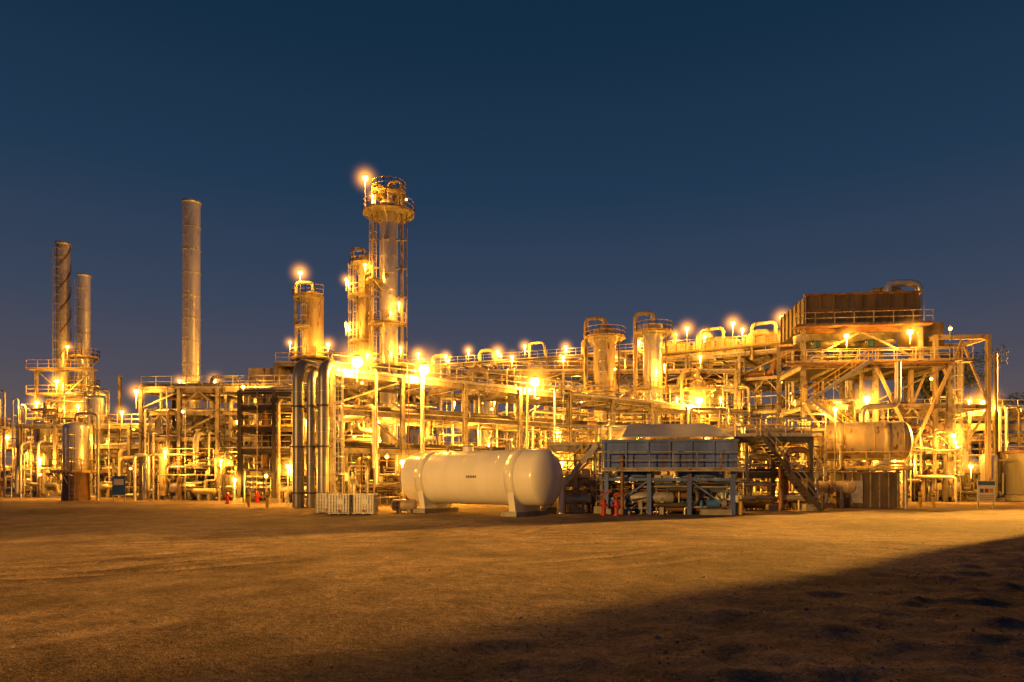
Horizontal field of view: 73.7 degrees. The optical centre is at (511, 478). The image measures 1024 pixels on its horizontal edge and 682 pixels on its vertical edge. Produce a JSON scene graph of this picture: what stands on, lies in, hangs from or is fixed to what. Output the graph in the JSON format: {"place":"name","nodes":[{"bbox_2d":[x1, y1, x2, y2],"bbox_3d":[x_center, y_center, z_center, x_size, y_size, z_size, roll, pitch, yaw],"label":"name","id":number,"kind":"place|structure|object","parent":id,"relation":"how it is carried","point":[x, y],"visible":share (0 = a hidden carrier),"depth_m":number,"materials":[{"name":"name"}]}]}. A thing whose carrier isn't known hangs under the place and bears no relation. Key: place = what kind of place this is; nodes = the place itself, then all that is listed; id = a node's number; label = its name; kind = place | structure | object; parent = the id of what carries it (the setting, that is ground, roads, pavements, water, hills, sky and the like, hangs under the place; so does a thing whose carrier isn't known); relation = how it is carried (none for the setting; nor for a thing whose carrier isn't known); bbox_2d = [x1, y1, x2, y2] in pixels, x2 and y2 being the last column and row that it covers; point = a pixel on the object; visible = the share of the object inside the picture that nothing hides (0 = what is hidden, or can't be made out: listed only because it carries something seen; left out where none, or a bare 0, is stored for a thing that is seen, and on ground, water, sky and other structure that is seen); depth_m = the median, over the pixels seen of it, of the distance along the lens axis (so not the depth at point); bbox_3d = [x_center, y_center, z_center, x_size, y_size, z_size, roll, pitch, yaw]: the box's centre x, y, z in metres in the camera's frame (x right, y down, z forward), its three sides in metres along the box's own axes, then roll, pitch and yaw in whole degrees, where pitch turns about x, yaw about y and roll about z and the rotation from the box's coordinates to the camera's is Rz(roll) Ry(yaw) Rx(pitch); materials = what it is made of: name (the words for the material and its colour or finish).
{"place":"outdoors","nodes":[
{"label":"outdoors","id":0,"kind":"place"},
{"bbox_2d":[0,482,1023,681],"bbox_3d":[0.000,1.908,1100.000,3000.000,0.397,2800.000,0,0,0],"label":"ground","id":1,"kind":"structure","parent":0,"point":[102,542],"depth_m":11.55,"materials":[{"name":"brown gravel"}]},
{"bbox_2d":[0,390,10,495],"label":"vertical process vessel","id":2,"kind":"object","parent":1,"relation":"on","point":[3,428],"visible":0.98,"depth_m":76.57,"materials":[{"name":"metal"}]},
{"bbox_2d":[23,415,61,495],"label":"vertical process vessel","id":3,"kind":"object","parent":1,"relation":"on","point":[46,434],"visible":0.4,"depth_m":74.85,"materials":[{"name":"metal"}]},
{"bbox_2d":[6,360,121,494],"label":"fired heater","id":4,"kind":"object","parent":1,"relation":"on","point":[64,405],"visible":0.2,"depth_m":86.00,"materials":[{"name":"paint"}]},
{"bbox_2d":[46,241,76,407],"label":"smokestack","id":5,"kind":"object","parent":4,"relation":"on","point":[62,293],"visible":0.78,"depth_m":89.25,"materials":[{"name":"metal"}]},
{"bbox_2d":[68,273,99,398],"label":"smokestack","id":6,"kind":"object","parent":4,"relation":"on","point":[83,343],"visible":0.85,"depth_m":89.33,"materials":[{"name":"metal"}]},
{"bbox_2d":[49,412,101,500],"bbox_3d":[-39.542,-2.020,62.000,4.165,8.040,4.050,0,0,0],"label":"vertical process vessel","id":7,"kind":"object","parent":1,"relation":"on","point":[75,471],"visible":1,"depth_m":61.24,"materials":[{"name":"metal"}]},
{"bbox_2d":[78,389,113,477],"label":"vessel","id":8,"kind":"object","parent":1,"relation":"on","point":[95,402],"visible":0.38,"depth_m":75.44,"materials":[{"name":"metal"}]},
{"bbox_2d":[0,421,223,492],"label":"pipe rack","id":9,"kind":"object","parent":1,"relation":"on","point":[8,467],"depth_m":96.38,"materials":[{"name":"metal"}]},
{"bbox_2d":[112,476,125,501],"bbox_3d":[-33.401,0.900,58.025,1.100,2.200,0.140,0,0,-3],"label":"safety sign","id":10,"kind":"object","parent":1,"relation":"on","point":[118,485],"visible":0.91,"depth_m":57.98,"materials":[{"name":"metal"}]},
{"bbox_2d":[11,414,236,497],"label":"pipe rack","id":11,"kind":"object","parent":1,"relation":"on","point":[130,448],"visible":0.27,"depth_m":71.62,"materials":[{"name":"metal"}]},
{"bbox_2d":[120,409,123,427],"bbox_3d":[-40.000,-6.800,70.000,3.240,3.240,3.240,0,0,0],"label":"flood lamp","id":12,"kind":"object","parent":11,"relation":"attached to","point":[121,411],"visible":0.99,"depth_m":69.97,"materials":[{"name":"metal"}]},
{"bbox_2d":[181,198,201,416],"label":"smokestack","id":13,"kind":"object","parent":1,"relation":"on","point":[191,293],"visible":0.62,"depth_m":89.07,"materials":[{"name":"metal"}]},
{"bbox_2d":[133,375,316,500],"bbox_3d":[-26.623,-3.874,65.085,15.916,11.918,7.728,0,0,3],"label":"pipe rack","id":14,"kind":"object","parent":1,"relation":"on","point":[192,473],"visible":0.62,"depth_m":62.70,"materials":[{"name":"metal"}]},
{"bbox_2d":[134,387,138,408],"bbox_3d":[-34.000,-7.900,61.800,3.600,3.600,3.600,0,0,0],"label":"flood lamp","id":15,"kind":"object","parent":14,"relation":"attached to","point":[136,390],"visible":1,"depth_m":61.76,"materials":[{"name":"glass"}]},
{"bbox_2d":[163,448,166,469],"bbox_3d":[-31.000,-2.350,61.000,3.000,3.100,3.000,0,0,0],"label":"flood lamp","id":16,"kind":"object","parent":14,"relation":"attached to","point":[165,451],"visible":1,"depth_m":60.97,"materials":[{"name":"metal"}]},
{"bbox_2d":[181,408,184,428],"bbox_3d":[-29.500,-5.353,61.200,0.273,1.905,0.280,0,0,0],"label":"flood lamp","id":17,"kind":"object","parent":14,"relation":"attached to","point":[182,411],"visible":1,"depth_m":61.16,"materials":[{"name":"metal"}]},
{"bbox_2d":[219,457,222,477],"bbox_3d":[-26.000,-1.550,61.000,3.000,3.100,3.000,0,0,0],"label":"flood lamp","id":18,"kind":"object","parent":14,"relation":"attached to","point":[220,460],"visible":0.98,"depth_m":60.97,"materials":[{"name":"metal"}]},
{"bbox_2d":[224,487,230,503],"bbox_3d":[-22.394,1.310,53.897,0.776,1.381,0.464,0,0,42],"label":"fire hydrant","id":19,"kind":"object","parent":1,"relation":"on","point":[227,496],"visible":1,"depth_m":53.89,"materials":[{"name":"red metal"}]},
{"bbox_2d":[233,476,236,498],"bbox_3d":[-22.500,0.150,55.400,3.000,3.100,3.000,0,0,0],"label":"flood lamp","id":20,"kind":"object","parent":1,"relation":"on","point":[234,479],"visible":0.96,"depth_m":55.37,"materials":[{"name":"metal"}]},
{"bbox_2d":[247,491,249,506],"bbox_3d":[-18.500,1.445,48.000,0.203,1.110,0.208,0,0,0],"label":"safety bollard","id":21,"kind":"object","parent":1,"relation":"on","point":[248,498],"visible":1,"depth_m":47.93,"materials":[{"name":"yellow metal"}]},
{"bbox_2d":[254,486,260,502],"bbox_3d":[-20.394,1.310,54.897,0.776,1.381,0.464,0,0,42],"label":"fire hydrant","id":22,"kind":"object","parent":1,"relation":"on","point":[257,496],"visible":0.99,"depth_m":54.89,"materials":[{"name":"red metal"}]},
{"bbox_2d":[266,492,268,507],"bbox_3d":[-16.500,1.445,46.000,0.203,1.110,0.208,0,0,0],"label":"safety bollard","id":23,"kind":"object","parent":1,"relation":"on","point":[267,499],"visible":0.94,"depth_m":45.92,"materials":[{"name":"yellow metal"}]},
{"bbox_2d":[286,462,289,505],"bbox_3d":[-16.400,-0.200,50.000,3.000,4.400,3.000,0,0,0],"label":"flood lamp","id":24,"kind":"object","parent":1,"relation":"on","point":[287,465],"visible":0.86,"depth_m":49.97,"materials":[{"name":"metal"}]},
{"bbox_2d":[233,375,364,502],"bbox_3d":[-17.687,-3.174,57.997,9.998,10.503,6.675,0,0,7],"label":"steel access structure","id":25,"kind":"object","parent":1,"relation":"on","point":[275,409],"visible":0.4,"depth_m":56.32,"materials":[{"name":"metal"}]},
{"bbox_2d":[264,472,267,495],"bbox_3d":[-20.000,0.448,55.500,0.273,1.905,0.280,0,0,0],"label":"flood lamp","id":26,"kind":"object","parent":25,"relation":"attached to","point":[265,475],"visible":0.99,"depth_m":55.47,"materials":[{"name":"metal"}]},
{"bbox_2d":[248,352,355,476],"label":"steel access structure","id":27,"kind":"object","parent":1,"relation":"on","point":[282,369],"visible":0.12,"depth_m":78.50,"materials":[{"name":"metal"}]},
{"bbox_2d":[185,383,419,467],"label":"pipe rack","id":28,"kind":"object","parent":1,"relation":"on","point":[416,397],"visible":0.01,"depth_m":83.98,"materials":[{"name":"metal"}]},
{"bbox_2d":[291,280,334,480],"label":"distillation column","id":29,"kind":"structure","parent":1,"relation":"on","point":[310,327],"depth_m":78.95,"materials":[{"name":"metal"}]},
{"bbox_2d":[298,269,302,291],"bbox_3d":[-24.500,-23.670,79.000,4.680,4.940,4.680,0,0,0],"label":"flood lamp","id":30,"kind":"object","parent":29,"relation":"attached to","point":[300,272],"visible":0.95,"depth_m":78.90,"materials":[{"name":"metal"}]},
{"bbox_2d":[290,359,350,507],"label":"riser pipes","id":31,"kind":"object","parent":1,"relation":"on","point":[320,372],"visible":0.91,"depth_m":46.95,"materials":[{"name":"metal"}]},
{"bbox_2d":[316,493,330,512],"bbox_3d":[-10.698,1.405,39.676,1.225,1.150,1.072,0,0,-6],"label":"ibc tote","id":32,"kind":"object","parent":1,"relation":"on","point":[321,502],"visible":0.54,"depth_m":39.20,"materials":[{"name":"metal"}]},
{"bbox_2d":[327,493,352,513],"bbox_3d":[-9.600,1.405,38.190,1.275,1.150,1.105,0,0,0],"label":"ibc tote","id":33,"kind":"object","parent":1,"relation":"on","point":[339,503],"visible":0.91,"depth_m":37.73,"materials":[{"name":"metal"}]},
{"bbox_2d":[347,247,373,489],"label":"distillation column","id":34,"kind":"structure","parent":1,"relation":"on","point":[360,342],"depth_m":72.71,"materials":[{"name":"metal"}]},
{"bbox_2d":[352,493,377,513],"bbox_3d":[-8.250,1.405,38.385,1.255,1.150,1.092,0,0,0],"label":"ibc tote","id":35,"kind":"object","parent":1,"relation":"on","point":[364,503],"visible":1,"depth_m":37.94,"materials":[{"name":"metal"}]},
{"bbox_2d":[363,176,414,496],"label":"distillation column","id":36,"kind":"structure","parent":1,"relation":"on","point":[388,213],"depth_m":71.16,"materials":[{"name":"metal"}]},
{"bbox_2d":[363,174,367,205],"bbox_3d":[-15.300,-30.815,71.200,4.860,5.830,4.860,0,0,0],"label":"flood lamp","id":37,"kind":"object","parent":36,"relation":"attached to","point":[365,177],"visible":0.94,"depth_m":71.13,"materials":[{"name":"metal"}]},
{"bbox_2d":[400,457,404,491],"bbox_3d":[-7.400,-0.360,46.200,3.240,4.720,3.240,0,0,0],"label":"flood lamp","id":38,"kind":"object","parent":1,"relation":"on","point":[402,461],"visible":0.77,"depth_m":46.09,"materials":[{"name":"metal"}]},
{"bbox_2d":[391,499,416,512],"bbox_3d":[-6.300,1.610,39.900,1.530,0.780,0.660,0,0,0],"label":"drain drum","id":39,"kind":"object","parent":1,"relation":"on","point":[401,505],"visible":1,"depth_m":39.62,"materials":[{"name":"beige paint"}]},
{"bbox_2d":[401,437,562,516],"bbox_3d":[-1.805,-0.165,39.016,10.338,4.330,3.510,0,0,36],"label":"horizontal storage tank","id":40,"kind":"object","parent":1,"relation":"on","point":[523,482],"visible":0.99,"depth_m":37.12,"materials":[{"name":"white metal"}]},
{"bbox_2d":[466,367,503,445],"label":"vertical process vessel","id":41,"kind":"object","parent":1,"relation":"on","point":[487,435],"visible":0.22,"depth_m":76.20,"materials":[{"name":"metal"}]},
{"bbox_2d":[418,427,574,467],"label":"process piping","id":42,"kind":"object","parent":1,"relation":"on","point":[437,431],"visible":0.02,"depth_m":66.15,"materials":[{"name":"metal"}]},
{"bbox_2d":[304,354,750,503],"bbox_3d":[5.649,-3.267,65.712,51.500,11.010,7.220,0,0,-38],"label":"pipe rack","id":43,"kind":"object","parent":1,"relation":"on","point":[367,447],"visible":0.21,"depth_m":55.63,"materials":[{"name":"metal"}]},
{"bbox_2d":[351,354,362,381],"bbox_3d":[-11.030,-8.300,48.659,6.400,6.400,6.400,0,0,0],"label":"flood lamp","id":44,"kind":"object","parent":43,"relation":"attached to","point":[357,361],"visible":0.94,"depth_m":48.39,"materials":[{"name":"metal"}]},
{"bbox_2d":[419,362,429,387],"bbox_3d":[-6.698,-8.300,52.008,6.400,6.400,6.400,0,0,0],"label":"flood lamp","id":45,"kind":"object","parent":43,"relation":"attached to","point":[424,369],"visible":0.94,"depth_m":51.74,"materials":[{"name":"glass"}]},
{"bbox_2d":[530,376,539,397],"bbox_3d":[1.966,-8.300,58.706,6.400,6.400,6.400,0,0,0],"label":"flood lamp","id":46,"kind":"object","parent":43,"relation":"attached to","point":[534,381],"visible":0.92,"depth_m":58.45,"materials":[{"name":"glass"}]},
{"bbox_2d":[695,395,702,412],"bbox_3d":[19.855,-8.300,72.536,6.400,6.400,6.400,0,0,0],"label":"flood lamp","id":47,"kind":"object","parent":43,"relation":"attached to","point":[698,399],"visible":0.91,"depth_m":72.30,"materials":[{"name":"glass"}]},
{"bbox_2d":[544,378,577,447],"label":"vertical process vessel","id":48,"kind":"object","parent":1,"relation":"on","point":[547,382],"visible":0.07,"depth_m":76.27,"materials":[{"name":"metal"}]},
{"bbox_2d":[540,425,631,513],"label":"access stair platform","id":49,"kind":"structure","parent":1,"relation":"on","point":[582,490],"depth_m":39.32,"materials":[{"name":"paint"}]},
{"bbox_2d":[599,490,609,514],"bbox_3d":[5.106,1.310,37.096,0.776,1.381,0.464,0,0,42],"label":"fire hydrant","id":50,"kind":"object","parent":1,"relation":"on","point":[603,504],"visible":0.98,"depth_m":37.09,"materials":[{"name":"red metal"}]},
{"bbox_2d":[584,316,625,441],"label":"vertical process vessel","id":51,"kind":"object","parent":1,"relation":"on","point":[605,338],"visible":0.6,"depth_m":77.00,"materials":[{"name":"metal"}]},
{"bbox_2d":[475,357,737,447],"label":"pipe rack","id":52,"kind":"object","parent":1,"relation":"on","point":[726,390],"visible":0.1,"depth_m":79.86,"materials":[{"name":"metal"}]},
{"bbox_2d":[407,329,809,447],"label":"pipe rack","id":53,"kind":"object","parent":1,"relation":"on","point":[625,354],"visible":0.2,"depth_m":105.51,"materials":[{"name":"metal"}]},
{"bbox_2d":[611,490,622,515],"bbox_3d":[5.706,1.310,36.497,0.776,1.381,0.464,0,0,42],"label":"fire hydrant","id":54,"kind":"object","parent":1,"relation":"on","point":[616,505],"visible":1,"depth_m":36.50,"materials":[{"name":"red metal"}]},
{"bbox_2d":[633,311,672,423],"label":"vertical process vessel","id":55,"kind":"object","parent":1,"relation":"on","point":[652,333],"visible":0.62,"depth_m":77.14,"materials":[{"name":"metal"}]},
{"bbox_2d":[600,424,748,514],"bbox_3d":[9.243,-0.600,38.955,8.382,5.320,4.146,0,0,5],"label":"air cooler module","id":56,"kind":"object","parent":1,"relation":"on","point":[643,463],"visible":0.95,"depth_m":37.80,"materials":[{"name":"grey paint"}]},
{"bbox_2d":[680,368,715,423],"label":"vertical process vessel","id":57,"kind":"object","parent":1,"relation":"on","point":[698,386],"visible":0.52,"depth_m":78.32,"materials":[{"name":"metal"}]},
{"bbox_2d":[576,408,855,508],"bbox_3d":[13.577,-1.264,47.357,18.753,7.208,4.950,0,0,-3],"label":"pipe rack","id":58,"kind":"object","parent":1,"relation":"on","point":[610,432],"visible":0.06,"depth_m":45.62,"materials":[{"name":"metal"}]},
{"bbox_2d":[739,495,742,514],"bbox_3d":[12.600,1.445,37.600,0.203,1.110,0.208,0,0,0],"label":"safety bollard","id":59,"kind":"object","parent":1,"relation":"on","point":[740,504],"visible":1,"depth_m":37.52,"materials":[{"name":"yellow metal"}]},
{"bbox_2d":[640,321,859,458],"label":"air cooler rack","id":60,"kind":"object","parent":1,"relation":"on","point":[759,343],"visible":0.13,"depth_m":81.71,"materials":[{"name":"metal"}]},
{"bbox_2d":[730,320,734,346],"bbox_3d":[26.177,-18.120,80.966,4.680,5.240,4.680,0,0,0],"label":"flood lamp","id":61,"kind":"object","parent":60,"relation":"on","point":[732,323],"visible":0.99,"depth_m":80.94,"materials":[{"name":"metal"}]},
{"bbox_2d":[713,417,823,511],"bbox_3d":[16.424,-0.854,44.447,5.887,5.862,6.931,0,0,0],"label":"steel access structure","id":62,"kind":"object","parent":1,"relation":"on","point":[785,471],"visible":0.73,"depth_m":42.33,"materials":[{"name":"metal"}]},
{"bbox_2d":[821,493,824,509],"bbox_3d":[19.600,1.445,43.000,0.203,1.110,0.208,0,0,0],"label":"safety bollard","id":63,"kind":"object","parent":1,"relation":"on","point":[823,494],"visible":0.8,"depth_m":42.91,"materials":[{"name":"yellow metal"}]},
{"bbox_2d":[833,492,835,509],"bbox_3d":[20.800,1.445,44.000,0.203,1.110,0.208,0,0,0],"label":"safety bollard","id":64,"kind":"object","parent":1,"relation":"on","point":[834,500],"visible":1,"depth_m":43.92,"materials":[{"name":"yellow metal"}]},
{"bbox_2d":[833,404,837,491],"bbox_3d":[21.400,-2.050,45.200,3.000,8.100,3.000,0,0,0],"label":"flood lamp","id":65,"kind":"object","parent":1,"relation":"on","point":[835,408],"visible":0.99,"depth_m":45.16,"materials":[{"name":"metal"}]},
{"bbox_2d":[814,362,913,508],"bbox_3d":[24.433,-3.000,47.618,6.150,10.000,3.725,0,0,20],"label":"horizontal process drum","id":66,"kind":"object","parent":1,"relation":"on","point":[880,441],"visible":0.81,"depth_m":46.61,"materials":[{"name":"silver paint"}]},
{"bbox_2d":[829,462,906,508],"bbox_3d":[24.304,0.450,46.725,4.200,3.100,2.500,0,0,6],"label":"equipment enclosure","id":67,"kind":"object","parent":1,"relation":"on","point":[874,489],"visible":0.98,"depth_m":45.64,"materials":[{"name":"paint"}]},
{"bbox_2d":[776,279,973,501],"bbox_3d":[31.513,-7.764,62.823,15.202,19.710,11.130,0,0,0],"label":"air cooler structure","id":68,"kind":"object","parent":1,"relation":"on","point":[878,319],"visible":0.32,"depth_m":59.28,"materials":[{"name":"paint"}]},
{"bbox_2d":[844,332,848,347],"bbox_3d":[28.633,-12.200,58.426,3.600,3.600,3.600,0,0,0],"label":"flood lamp","id":69,"kind":"object","parent":68,"relation":"attached to","point":[846,335],"visible":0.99,"depth_m":58.32,"materials":[{"name":"metal"}]},
{"bbox_2d":[863,394,869,403],"bbox_3d":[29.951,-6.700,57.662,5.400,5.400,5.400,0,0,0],"label":"flood lamp","id":70,"kind":"object","parent":68,"relation":"attached to","point":[866,398],"visible":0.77,"depth_m":57.48,"materials":[{"name":"glass"}]},
{"bbox_2d":[907,327,912,343],"bbox_3d":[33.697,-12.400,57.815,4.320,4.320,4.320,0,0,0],"label":"flood lamp","id":71,"kind":"object","parent":68,"relation":"attached to","point":[909,331],"visible":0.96,"depth_m":57.73,"materials":[{"name":"metal"}]},
{"bbox_2d":[951,431,955,446],"bbox_3d":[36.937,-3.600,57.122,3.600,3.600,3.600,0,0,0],"label":"flood lamp","id":72,"kind":"object","parent":68,"relation":"attached to","point":[953,434],"visible":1,"depth_m":57.03,"materials":[{"name":"metal"}]},
{"bbox_2d":[969,462,972,477],"bbox_3d":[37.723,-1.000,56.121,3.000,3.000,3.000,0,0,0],"label":"flood lamp","id":73,"kind":"object","parent":68,"relation":"attached to","point":[970,465],"visible":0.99,"depth_m":56.09,"materials":[{"name":"metal"}]},
{"bbox_2d":[918,492,921,507],"bbox_3d":[27.500,1.445,46.000,0.203,1.110,0.208,0,0,0],"label":"safety bollard","id":74,"kind":"object","parent":1,"relation":"on","point":[919,499],"visible":0.95,"depth_m":45.92,"materials":[{"name":"yellow metal"}]},
{"bbox_2d":[931,491,934,507],"bbox_3d":[29.000,1.445,47.000,0.203,1.110,0.208,0,0,0],"label":"safety bollard","id":75,"kind":"object","parent":1,"relation":"on","point":[933,499],"visible":1,"depth_m":46.91,"materials":[{"name":"yellow metal"}]},
{"bbox_2d":[908,334,990,501],"bbox_3d":[38.897,-5.200,60.888,4.720,14.400,4.355,0,0,3],"label":"steel gantry","id":76,"kind":"object","parent":1,"relation":"on","point":[975,338],"visible":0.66,"depth_m":58.88,"materials":[{"name":"beige metal"}]},
{"bbox_2d":[992,353,997,455],"bbox_3d":[43.200,-4.600,61.000,0.440,13.200,0.440,0,0,0],"label":"vent pipe","id":77,"kind":"object","parent":76,"relation":"attached to","point":[995,411],"visible":0.72,"depth_m":60.87,"materials":[{"name":"metal"}]},
{"bbox_2d":[884,396,1023,501],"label":"pipe rack","id":78,"kind":"object","parent":1,"relation":"on","point":[1007,414],"visible":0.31,"depth_m":62.09,"materials":[{"name":"metal"}]},
{"bbox_2d":[899,341,1010,470],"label":"leafy tree","id":79,"kind":"object","parent":1,"relation":"on","point":[926,388],"visible":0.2,"depth_m":71.59,"materials":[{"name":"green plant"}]},
{"bbox_2d":[940,391,1023,460],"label":"rack","id":80,"kind":"object","parent":1,"relation":"on","point":[981,431],"visible":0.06,"depth_m":78.57,"materials":[{"name":"beige metal"}]},
{"bbox_2d":[977,480,995,508],"bbox_3d":[31.399,1.050,45.227,1.250,1.900,0.135,0,0,-3],"label":"safety sign","id":81,"kind":"object","parent":1,"relation":"on","point":[986,491],"visible":1,"depth_m":45.18,"materials":[{"name":"metal"}]},
{"bbox_2d":[991,450,1023,500],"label":"roof and base","id":82,"kind":"structure","parent":1,"relation":"on","point":[1012,497],"depth_m":59.49,"materials":[{"name":"metal"}]},
{"bbox_2d":[998,453,1023,494],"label":"walls","id":83,"kind":"structure","parent":82,"relation":"on","point":[1013,471],"depth_m":59.62,"materials":[{"name":"metal"}]},
{"bbox_2d":[0,0,1023,475],"label":"sky","id":84,"kind":"structure","parent":0,"point":[699,165],"materials":[{"name":"blue"}]}
]}

